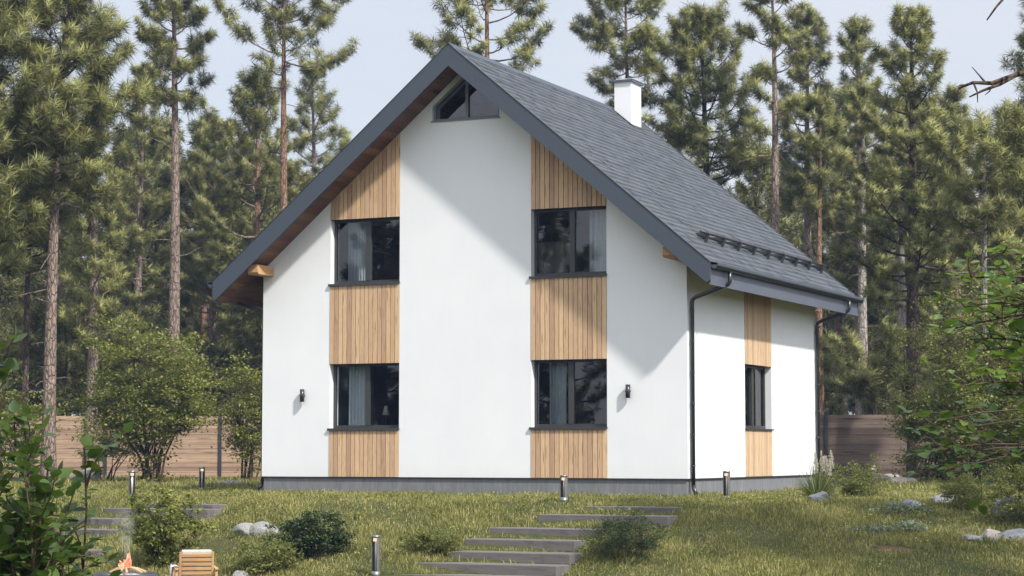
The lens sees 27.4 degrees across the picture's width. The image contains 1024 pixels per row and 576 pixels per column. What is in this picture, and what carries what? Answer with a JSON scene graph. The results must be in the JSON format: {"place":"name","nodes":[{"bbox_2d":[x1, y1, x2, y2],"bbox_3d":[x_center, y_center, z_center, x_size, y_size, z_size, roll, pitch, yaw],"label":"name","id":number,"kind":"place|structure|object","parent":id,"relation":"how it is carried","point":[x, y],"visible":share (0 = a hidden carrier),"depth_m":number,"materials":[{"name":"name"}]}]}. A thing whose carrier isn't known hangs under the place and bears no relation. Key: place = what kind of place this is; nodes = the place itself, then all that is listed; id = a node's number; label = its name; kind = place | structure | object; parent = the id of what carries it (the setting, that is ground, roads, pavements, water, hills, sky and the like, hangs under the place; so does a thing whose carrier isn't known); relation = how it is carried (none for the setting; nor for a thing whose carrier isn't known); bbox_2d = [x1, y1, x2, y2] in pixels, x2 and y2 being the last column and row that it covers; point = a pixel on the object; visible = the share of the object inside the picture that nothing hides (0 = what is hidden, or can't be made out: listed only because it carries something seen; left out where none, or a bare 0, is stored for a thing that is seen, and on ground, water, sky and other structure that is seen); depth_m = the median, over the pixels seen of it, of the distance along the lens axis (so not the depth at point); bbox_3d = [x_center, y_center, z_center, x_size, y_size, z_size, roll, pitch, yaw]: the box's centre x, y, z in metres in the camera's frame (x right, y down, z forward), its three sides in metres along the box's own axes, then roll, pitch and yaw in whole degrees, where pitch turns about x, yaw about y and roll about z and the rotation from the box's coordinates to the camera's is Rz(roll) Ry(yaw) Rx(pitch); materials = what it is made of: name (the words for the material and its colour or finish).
{"place":"outdoors","nodes":[
{"label":"outdoors","id":0,"kind":"place"},
{"bbox_2d":[0,472,1023,575],"bbox_3d":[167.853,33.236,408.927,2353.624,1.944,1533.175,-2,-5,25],"label":"ground","id":1,"kind":"structure","parent":0,"point":[230,544],"depth_m":31.24,"materials":[{"name":"green plant"}]},
{"bbox_2d":[0,88,62,373],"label":"pine tree","id":2,"kind":"object","parent":1,"relation":"on","point":[11,291],"visible":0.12,"depth_m":78.90,"materials":[{"name":"green plant"}]},
{"bbox_2d":[0,301,65,413],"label":"pine tree","id":3,"kind":"object","parent":1,"relation":"on","point":[17,313],"visible":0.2,"depth_m":69.25,"materials":[{"name":"green plant"}]},
{"bbox_2d":[0,368,73,479],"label":"shrub","id":4,"kind":"object","parent":1,"relation":"on","point":[3,449],"visible":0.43,"depth_m":52.85,"materials":[{"name":"green plant"}]},
{"bbox_2d":[0,92,75,478],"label":"pine tree","id":5,"kind":"object","parent":1,"relation":"on","point":[37,262],"visible":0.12,"depth_m":55.03,"materials":[{"name":"green plant"}]},
{"bbox_2d":[0,0,97,283],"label":"pine tree","id":6,"kind":"object","parent":1,"relation":"on","point":[11,42],"visible":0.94,"depth_m":50.24,"materials":[{"name":"green plant"}]},
{"bbox_2d":[0,156,102,415],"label":"pine tree","id":7,"kind":"object","parent":1,"relation":"on","point":[3,321],"visible":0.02,"depth_m":94.25,"materials":[{"name":"green plant"}]},
{"bbox_2d":[14,157,107,392],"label":"pine tree","id":8,"kind":"object","parent":1,"relation":"on","point":[73,254],"visible":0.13,"depth_m":85.38,"materials":[{"name":"green plant"}]},
{"bbox_2d":[0,299,127,415],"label":"pine tree","id":9,"kind":"object","parent":1,"relation":"on","point":[64,334],"visible":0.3,"depth_m":64.83,"materials":[{"name":"green plant"}]},
{"bbox_2d":[0,324,132,575],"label":"broad leaved bush","id":10,"kind":"object","parent":1,"relation":"on","point":[29,515],"visible":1,"depth_m":8.93,"materials":[{"name":"green plant"}]},
{"bbox_2d":[0,0,157,481],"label":"pine tree","id":11,"kind":"object","parent":1,"relation":"on","point":[100,30],"visible":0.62,"depth_m":51.97,"materials":[{"name":"green plant"}]},
{"bbox_2d":[58,528,121,536],"bbox_3d":[-6.653,3.892,33.270,0.996,0.150,0.433,-2,-5,25],"label":"stone step","id":12,"kind":"object","parent":1,"relation":"on","point":[97,532],"visible":0.38,"depth_m":33.02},
{"bbox_2d":[57,64,133,469],"bbox_3d":[-12.542,-0.411,62.414,2.919,12.918,2.928,-2,-5,25],"label":"pine tree","id":13,"kind":"object","parent":1,"relation":"on","point":[94,304],"visible":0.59,"depth_m":62.08,"materials":[{"name":"green plant"}]},
{"bbox_2d":[68,518,127,525],"bbox_3d":[-6.768,3.815,34.158,0.985,0.150,0.435,-2,-5,25],"label":"stone step","id":14,"kind":"object","parent":1,"relation":"on","point":[103,521],"visible":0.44,"depth_m":33.90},
{"bbox_2d":[65,409,145,480],"bbox_3d":[-10.783,4.330,56.934,2.397,2.103,2.808,2,-5,-24],"label":"shrub","id":15,"kind":"object","parent":1,"relation":"on","point":[103,440],"visible":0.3,"depth_m":56.71,"materials":[{"name":"green plant"}]},
{"bbox_2d":[57,327,158,415],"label":"pine tree","id":16,"kind":"object","parent":1,"relation":"on","point":[73,372],"visible":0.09,"depth_m":67.08,"materials":[{"name":"green plant"}]},
{"bbox_2d":[74,136,168,382],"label":"pine tree","id":17,"kind":"object","parent":1,"relation":"on","point":[143,305],"visible":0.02,"depth_m":105.94,"materials":[{"name":"green plant"}]},
{"bbox_2d":[93,571,157,575],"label":"fire pit","id":18,"kind":"object","parent":1,"relation":"on","point":[134,573],"visible":0.81,"depth_m":28.14,"materials":[{"name":"metal"}]},
{"bbox_2d":[1,412,260,477],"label":"plank fence","id":19,"kind":"object","parent":1,"relation":"on","point":[197,453],"visible":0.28,"depth_m":61.80,"materials":[{"name":"wood"}]},
{"bbox_2d":[59,120,206,386],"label":"pine tree","id":20,"kind":"object","parent":1,"relation":"on","point":[122,130],"visible":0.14,"depth_m":79.55,"materials":[{"name":"green plant"}]},
{"bbox_2d":[101,60,179,410],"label":"pine tree","id":21,"kind":"object","parent":1,"relation":"on","point":[142,212],"visible":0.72,"depth_m":74.22,"materials":[{"name":"green plant"}]},
{"bbox_2d":[58,312,229,482],"bbox_3d":[-8.924,2.888,53.783,4.508,4.466,4.670,2,-5,-26],"label":"shrub","id":22,"kind":"object","parent":1,"relation":"on","point":[148,399],"visible":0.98,"depth_m":53.45,"materials":[{"name":"green plant"}]},
{"bbox_2d":[116,300,193,411],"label":"pine tree","id":23,"kind":"object","parent":1,"relation":"on","point":[147,314],"visible":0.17,"depth_m":73.55,"materials":[{"name":"green plant"}]},
{"bbox_2d":[104,508,221,518],"bbox_3d":[-5.772,3.716,34.687,2.042,0.150,0.434,-2,-5,25],"label":"stone step","id":24,"kind":"object","parent":1,"relation":"on","point":[210,513],"visible":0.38,"depth_m":34.30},
{"bbox_2d":[118,484,220,567],"bbox_3d":[-5.174,3.528,31.062,1.412,1.280,1.205,4,-6,-43],"label":"bush","id":25,"kind":"object","parent":1,"relation":"on","point":[158,536],"visible":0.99,"depth_m":30.80,"materials":[{"name":"green plant"}]},
{"bbox_2d":[116,106,225,389],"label":"pine tree","id":26,"kind":"object","parent":1,"relation":"on","point":[168,127],"visible":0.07,"depth_m":93.49,"materials":[{"name":"green plant"}]},
{"bbox_2d":[132,0,218,477],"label":"pine tree","id":27,"kind":"object","parent":1,"relation":"on","point":[164,49],"visible":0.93,"depth_m":64.25,"materials":[{"name":"green plant"}]},
{"bbox_2d":[173,552,218,575],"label":"garden chair","id":28,"kind":"object","parent":1,"relation":"on","point":[180,568],"visible":0.88,"depth_m":27.64,"materials":[{"name":"brown wood"}]},
{"bbox_3d":[-4.235,3.951,28.002,0.400,0.090,0.570,1,-5,-13],"label":"seat cushion","id":29,"kind":"object","parent":28,"relation":"on","visible":0},
{"bbox_2d":[181,549,211,575],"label":"back cushion","id":30,"kind":"object","parent":29,"relation":"on","point":[208,551],"visible":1,"depth_m":27.66,"materials":[{"name":"beige fabric"}]},
{"bbox_2d":[157,111,248,391],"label":"pine tree","id":31,"kind":"object","parent":1,"relation":"on","point":[202,305],"visible":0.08,"depth_m":84.43,"materials":[{"name":"green plant"}]},
{"bbox_2d":[153,114,272,401],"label":"pine tree","id":32,"kind":"object","parent":1,"relation":"on","point":[199,172],"visible":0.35,"depth_m":77.89,"materials":[{"name":"green plant"}]},
{"bbox_2d":[180,337,260,415],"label":"pine tree","id":33,"kind":"object","parent":1,"relation":"on","point":[217,351],"visible":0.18,"depth_m":73.98,"materials":[{"name":"green plant"}]},
{"bbox_2d":[200,349,261,479],"bbox_3d":[-7.089,3.459,55.941,2.612,3.593,3.075,-3,-5,34],"label":"shrub","id":34,"kind":"object","parent":1,"relation":"on","point":[244,438],"visible":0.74,"depth_m":55.55,"materials":[{"name":"green plant"}]},
{"bbox_2d":[219,307,262,415],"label":"pine tree","id":35,"kind":"object","parent":1,"relation":"on","point":[246,328],"visible":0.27,"depth_m":70.41,"materials":[{"name":"green plant"}]},
{"bbox_2d":[211,100,288,359],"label":"pine tree","id":36,"kind":"object","parent":1,"relation":"on","point":[275,209],"visible":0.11,"depth_m":77.04,"materials":[{"name":"green plant"}]},
{"bbox_2d":[190,57,312,388],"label":"pine tree","id":37,"kind":"object","parent":1,"relation":"on","point":[257,162],"visible":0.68,"depth_m":71.93,"materials":[{"name":"green plant"}]},
{"bbox_2d":[249,521,278,535],"bbox_3d":[-3.854,3.775,32.718,0.502,0.290,0.382,-1,-5,10],"label":"rock","id":38,"kind":"object","parent":1,"relation":"on","point":[256,528],"visible":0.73,"depth_m":32.60,"materials":[{"name":"grey stone"}]},
{"bbox_2d":[228,537,303,574],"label":"bush","id":39,"kind":"object","parent":1,"relation":"on","point":[266,560],"visible":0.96,"depth_m":30.11,"materials":[{"name":"green plant"}]},
{"bbox_2d":[211,0,360,211],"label":"pine tree","id":40,"kind":"object","parent":1,"relation":"on","point":[283,14],"visible":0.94,"depth_m":63.54,"materials":[{"name":"green plant"}]},
{"bbox_2d":[251,53,351,224],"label":"pine tree","id":41,"kind":"object","parent":1,"relation":"on","point":[318,106],"visible":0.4,"depth_m":84.56,"materials":[{"name":"green plant"}]},
{"bbox_2d":[259,509,355,557],"bbox_3d":[-2.983,3.661,31.264,1.373,0.775,1.402,-1,-5,16],"label":"bush","id":42,"kind":"object","parent":1,"relation":"on","point":[323,537],"visible":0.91,"depth_m":30.94,"materials":[{"name":"green plant"}]},
{"bbox_2d":[371,535,379,575],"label":"bollard light","id":43,"kind":"object","parent":1,"relation":"on","point":[375,555],"visible":1,"depth_m":29.68,"materials":[{"name":"metal"}]},
{"bbox_2d":[395,525,463,554],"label":"bush","id":44,"kind":"object","parent":1,"relation":"on","point":[425,536],"visible":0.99,"depth_m":30.83,"materials":[{"name":"green plant"}]},
{"bbox_2d":[401,574,521,575],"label":"stone step","id":45,"kind":"object","parent":1,"relation":"on","point":[457,575],"visible":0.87,"depth_m":29.48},
{"bbox_2d":[408,0,555,72],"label":"pine tree","id":46,"kind":"object","parent":1,"relation":"on","point":[463,10],"visible":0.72,"depth_m":60.38,"materials":[{"name":"green plant"}]},
{"bbox_2d":[418,562,569,575],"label":"stone step","id":47,"kind":"object","parent":1,"relation":"on","point":[524,569],"visible":0.77,"depth_m":29.66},
{"bbox_2d":[450,550,581,564],"bbox_3d":[0.057,3.911,30.513,1.914,0.150,0.464,-2,-5,25],"label":"stone step","id":48,"kind":"object","parent":1,"relation":"on","point":[565,558],"visible":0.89,"depth_m":30.25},
{"bbox_2d":[465,538,584,550],"bbox_3d":[0.188,3.822,31.309,1.801,0.150,0.434,-2,-5,25],"label":"stone step","id":49,"kind":"object","parent":1,"relation":"on","point":[557,545],"visible":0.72,"depth_m":31.03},
{"bbox_2d":[207,42,863,496],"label":"house","id":50,"kind":"structure","parent":1,"relation":"on","point":[661,338],"depth_m":40.02,"materials":[{"name":"white paint"}]},
{"bbox_2d":[327,363,398,430],"bbox_3d":[-2.771,2.169,40.704,1.565,1.597,0.510,-2,-5,25],"label":"window","id":51,"kind":"structure","parent":50,"relation":"in","point":[360,375],"depth_m":40.96,"materials":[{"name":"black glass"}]},
{"bbox_2d":[328,217,399,285],"bbox_3d":[-2.771,-0.635,40.923,1.565,1.608,0.510,-2,-5,25],"label":"window","id":52,"kind":"structure","parent":50,"relation":"in","point":[360,232],"depth_m":41.19,"materials":[{"name":"black glass"}]},
{"bbox_2d":[430,78,499,122],"bbox_3d":[-0.867,-3.641,40.098,1.460,0.896,0.160,-2,-5,25],"label":"attic window","id":53,"kind":"structure","parent":50,"relation":"in","point":[467,86],"depth_m":40.13,"materials":[{"name":"black glass"}]},
{"bbox_2d":[538,241,569,273],"bbox_3d":[0.737,-0.027,41.380,0.800,1.720,0.520,-2,-5,25],"label":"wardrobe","id":54,"kind":"object","parent":50,"relation":"in","point":[553,257],"visible":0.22,"depth_m":41.14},
{"bbox_2d":[529,206,606,278],"bbox_3d":[1.126,-0.776,39.125,1.559,1.608,0.509,-2,-5,25],"label":"window","id":55,"kind":"structure","parent":50,"relation":"in","point":[597,214],"depth_m":39.12,"materials":[{"name":"black glass"}]},
{"bbox_2d":[529,359,607,429],"bbox_3d":[1.126,2.028,38.905,1.559,1.597,0.509,-2,-5,25],"label":"window","id":56,"kind":"structure","parent":50,"relation":"in","point":[558,368],"depth_m":39.16,"materials":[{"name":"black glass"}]},
{"bbox_2d":[745,365,773,430],"bbox_3d":[4.789,2.167,41.459,0.245,1.275,1.705,-2,-5,25],"label":"window","id":57,"kind":"structure","parent":50,"relation":"in","point":[750,426],"depth_m":41.50,"materials":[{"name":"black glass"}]},
{"bbox_2d":[489,527,599,535],"bbox_3d":[0.580,3.734,31.997,1.883,0.150,0.434,-2,-5,25],"label":"stone step","id":58,"kind":"object","parent":1,"relation":"on","point":[549,531],"visible":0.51,"depth_m":31.86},
{"bbox_2d":[560,475,567,501],"bbox_3d":[0.847,3.284,34.298,0.124,0.460,0.124,-4,-6,43],"label":"bollard light","id":59,"kind":"object","parent":1,"relation":"on","point":[564,488],"visible":0.98,"depth_m":34.28,"materials":[{"name":"metal"}]},
{"bbox_2d":[538,514,677,525],"bbox_3d":[1.482,3.601,32.630,2.176,0.150,0.432,-2,-5,25],"label":"stone step","id":60,"kind":"object","parent":1,"relation":"on","point":[668,520],"visible":0.61,"depth_m":32.46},
{"bbox_2d":[575,497,667,559],"bbox_3d":[1.622,3.463,30.145,1.342,0.960,1.517,-2,-5,22],"label":"bush","id":61,"kind":"object","parent":1,"relation":"on","point":[622,538],"visible":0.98,"depth_m":30.01,"materials":[{"name":"green plant"}]},
{"bbox_2d":[568,0,677,111],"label":"pine tree","id":62,"kind":"object","parent":1,"relation":"on","point":[601,33],"visible":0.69,"depth_m":66.32,"materials":[{"name":"green plant"}]},
{"bbox_2d":[584,506,679,512],"bbox_3d":[1.945,3.558,33.477,1.570,0.150,0.432,-2,-5,25],"label":"stone step","id":63,"kind":"object","parent":1,"relation":"on","point":[660,509],"visible":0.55,"depth_m":33.19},
{"bbox_2d":[632,0,769,197],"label":"pine tree","id":64,"kind":"object","parent":1,"relation":"on","point":[691,137],"visible":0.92,"depth_m":62.88,"materials":[{"name":"green plant"}]},
{"bbox_2d":[723,471,729,497],"bbox_3d":[3.662,3.381,35.846,0.124,0.523,0.124,-4,-6,40],"label":"bollard light","id":65,"kind":"object","parent":1,"relation":"on","point":[726,483],"visible":0.77,"depth_m":35.83,"materials":[{"name":"metal"}]},
{"bbox_2d":[732,147,801,249],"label":"pine tree","id":66,"kind":"object","parent":1,"relation":"on","point":[752,174],"visible":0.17,"depth_m":78.92,"materials":[{"name":"green plant"}]},
{"bbox_2d":[728,0,811,232],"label":"pine tree","id":67,"kind":"object","parent":1,"relation":"on","point":[779,33],"visible":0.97,"depth_m":60.37,"materials":[{"name":"green plant"}]},
{"bbox_2d":[741,138,803,245],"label":"pine tree","id":68,"kind":"object","parent":1,"relation":"on","point":[786,229],"visible":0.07,"depth_m":96.73,"materials":[{"name":"green plant"}]},
{"bbox_2d":[765,2,851,330],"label":"pine tree","id":69,"kind":"object","parent":1,"relation":"on","point":[813,24],"visible":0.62,"depth_m":74.36,"materials":[{"name":"green plant"}]},
{"bbox_2d":[779,178,847,328],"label":"pine tree","id":70,"kind":"object","parent":1,"relation":"on","point":[828,322],"visible":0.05,"depth_m":99.55,"materials":[{"name":"green plant"}]},
{"bbox_2d":[780,450,849,497],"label":"spiky grass","id":71,"kind":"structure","parent":1,"relation":"on","point":[818,485],"depth_m":35.90,"materials":[{"name":"green plant"}]},
{"bbox_2d":[784,85,851,414],"bbox_3d":[9.090,-0.039,62.198,1.992,12.132,2.380,1,-5,-7],"label":"pine tree","id":72,"kind":"object","parent":1,"relation":"on","point":[820,103],"visible":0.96,"depth_m":62.35,"materials":[{"name":"green plant"}]},
{"bbox_2d":[780,100,885,404],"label":"pine tree","id":73,"kind":"object","parent":1,"relation":"on","point":[832,261],"visible":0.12,"depth_m":84.56,"materials":[{"name":"green plant"}]},
{"bbox_2d":[824,391,847,414],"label":"pine tree","id":74,"kind":"object","parent":1,"relation":"on","point":[833,406],"visible":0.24,"depth_m":72.32,"materials":[{"name":"green plant"}]},
{"bbox_2d":[807,12,898,414],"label":"pine tree","id":75,"kind":"object","parent":1,"relation":"on","point":[856,46],"visible":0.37,"depth_m":72.43,"materials":[{"name":"green plant"}]},
{"bbox_2d":[817,453,890,497],"bbox_3d":[5.999,3.390,37.518,1.509,0.905,1.241,-2,-5,21],"label":"bush","id":76,"kind":"object","parent":1,"relation":"on","point":[855,479],"visible":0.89,"depth_m":37.42,"materials":[{"name":"green plant"}]},
{"bbox_2d":[826,71,901,414],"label":"pine tree","id":77,"kind":"object","parent":1,"relation":"on","point":[860,93],"visible":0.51,"depth_m":66.32,"materials":[{"name":"green plant"}]},
{"bbox_2d":[819,314,940,414],"bbox_3d":[10.186,3.299,59.442,3.732,4.990,4.051,-2,-5,25],"label":"pine tree","id":78,"kind":"object","parent":1,"relation":"on","point":[892,348],"visible":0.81,"depth_m":59.11,"materials":[{"name":"green plant"}]},
{"bbox_2d":[856,350,922,414],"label":"pine tree","id":79,"kind":"object","parent":1,"relation":"on","point":[865,405],"visible":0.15,"depth_m":65.44,"materials":[{"name":"green plant"}]},
{"bbox_2d":[842,193,940,414],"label":"pine tree","id":80,"kind":"object","parent":1,"relation":"on","point":[851,405],"visible":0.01,"depth_m":97.68,"materials":[{"name":"green plant"}]},
{"bbox_2d":[869,500,933,513],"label":"ground plant","id":81,"kind":"object","parent":1,"relation":"on","point":[893,505],"visible":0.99,"depth_m":32.33,"materials":[{"name":"green plant"}]},
{"bbox_2d":[866,95,941,397],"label":"pine tree","id":82,"kind":"object","parent":1,"relation":"on","point":[902,319],"visible":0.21,"depth_m":70.21,"materials":[{"name":"green plant"}]},
{"bbox_2d":[885,520,929,531],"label":"ground plant","id":83,"kind":"object","parent":1,"relation":"on","point":[919,526],"visible":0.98,"depth_m":31.12,"materials":[{"name":"green plant"}]},
{"bbox_2d":[840,0,995,480],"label":"pine tree","id":84,"kind":"object","parent":1,"relation":"on","point":[908,31],"visible":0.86,"depth_m":56.13,"materials":[{"name":"green plant"}]},
{"bbox_2d":[841,87,997,396],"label":"pine tree","id":85,"kind":"object","parent":1,"relation":"on","point":[874,319],"visible":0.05,"depth_m":83.24,"materials":[{"name":"green plant"}]},
{"bbox_2d":[820,412,1022,480],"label":"plank fence","id":86,"kind":"object","parent":1,"relation":"on","point":[860,439],"visible":0.23,"depth_m":57.84,"materials":[{"name":"wood"}]},
{"bbox_2d":[878,324,980,482],"bbox_3d":[10.784,2.913,51.855,3.620,4.011,3.236,1,-5,-16],"label":"shrub","id":87,"kind":"object","parent":1,"relation":"on","point":[908,405],"visible":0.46,"depth_m":51.77,"materials":[{"name":"green plant"}]},
{"bbox_2d":[875,155,1008,394],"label":"pine tree","id":88,"kind":"object","parent":1,"relation":"on","point":[893,314],"visible":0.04,"depth_m":81.05,"materials":[{"name":"green plant"}]},
{"bbox_2d":[897,396,1023,514],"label":"broad leaved bush","id":89,"kind":"object","parent":1,"relation":"on","point":[991,433],"visible":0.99,"depth_m":12.50,"materials":[{"name":"green plant"}]},
{"bbox_2d":[906,81,1021,362],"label":"pine tree","id":90,"kind":"object","parent":1,"relation":"on","point":[953,106],"visible":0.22,"depth_m":68.14,"materials":[{"name":"green plant"}]},
{"bbox_2d":[906,97,1023,481],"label":"pine tree","id":91,"kind":"object","parent":1,"relation":"on","point":[978,130],"visible":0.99,"depth_m":50.03,"materials":[{"name":"green plant"}]},
{"bbox_2d":[932,472,997,508],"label":"bush","id":92,"kind":"object","parent":1,"relation":"on","point":[956,489],"visible":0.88,"depth_m":32.79,"materials":[{"name":"green plant"}]},
{"bbox_2d":[906,279,1023,483],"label":"shrub","id":93,"kind":"object","parent":1,"relation":"on","point":[945,375],"visible":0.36,"depth_m":49.87,"materials":[{"name":"green plant"}]},
{"bbox_2d":[918,241,1023,429],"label":"broad leaved bush","id":94,"kind":"object","parent":1,"relation":"on","point":[1004,278],"visible":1,"depth_m":11.53,"materials":[{"name":"green plant"}]},
{"bbox_2d":[935,304,1023,484],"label":"shrub","id":95,"kind":"object","parent":1,"relation":"on","point":[1003,402],"visible":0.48,"depth_m":47.74,"materials":[{"name":"green plant"}]},
{"bbox_2d":[951,266,1023,480],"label":"shrub","id":96,"kind":"object","parent":1,"relation":"on","point":[1011,285],"visible":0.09,"depth_m":50.57,"materials":[{"name":"green plant"}]},
{"bbox_2d":[953,125,1023,365],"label":"pine tree","id":97,"kind":"object","parent":1,"relation":"on","point":[1012,194],"visible":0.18,"depth_m":59.92,"materials":[{"name":"green plant"}]},
{"bbox_2d":[953,0,1023,102],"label":"dead tree","id":98,"kind":"object","parent":1,"relation":"on","point":[1000,81],"visible":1,"depth_m":12.12,"materials":[{"name":"brown wood"}]},
{"bbox_2d":[972,456,1023,521],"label":"bush","id":99,"kind":"object","parent":1,"relation":"on","point":[1017,507],"visible":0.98,"depth_m":31.48,"materials":[{"name":"green plant"}]},
{"bbox_2d":[987,0,1023,313],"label":"pine tree","id":100,"kind":"object","parent":1,"relation":"on","point":[1020,58],"visible":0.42,"depth_m":52.55,"materials":[{"name":"green plant"}]},
{"bbox_2d":[1002,528,1023,539],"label":"rock","id":101,"kind":"object","parent":1,"relation":"on","point":[1015,533],"visible":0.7,"depth_m":30.32,"materials":[{"name":"grey stone"}]},
{"bbox_2d":[1,0,1023,415],"label":"sky","id":102,"kind":"structure","parent":0,"point":[385,61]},
{"bbox_2d":[79,492,1011,573],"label":"fallen twigs","id":103,"kind":"object","parent":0,"point":[609,519],"visible":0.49,"depth_m":32.32,"materials":[{"name":"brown wood"}]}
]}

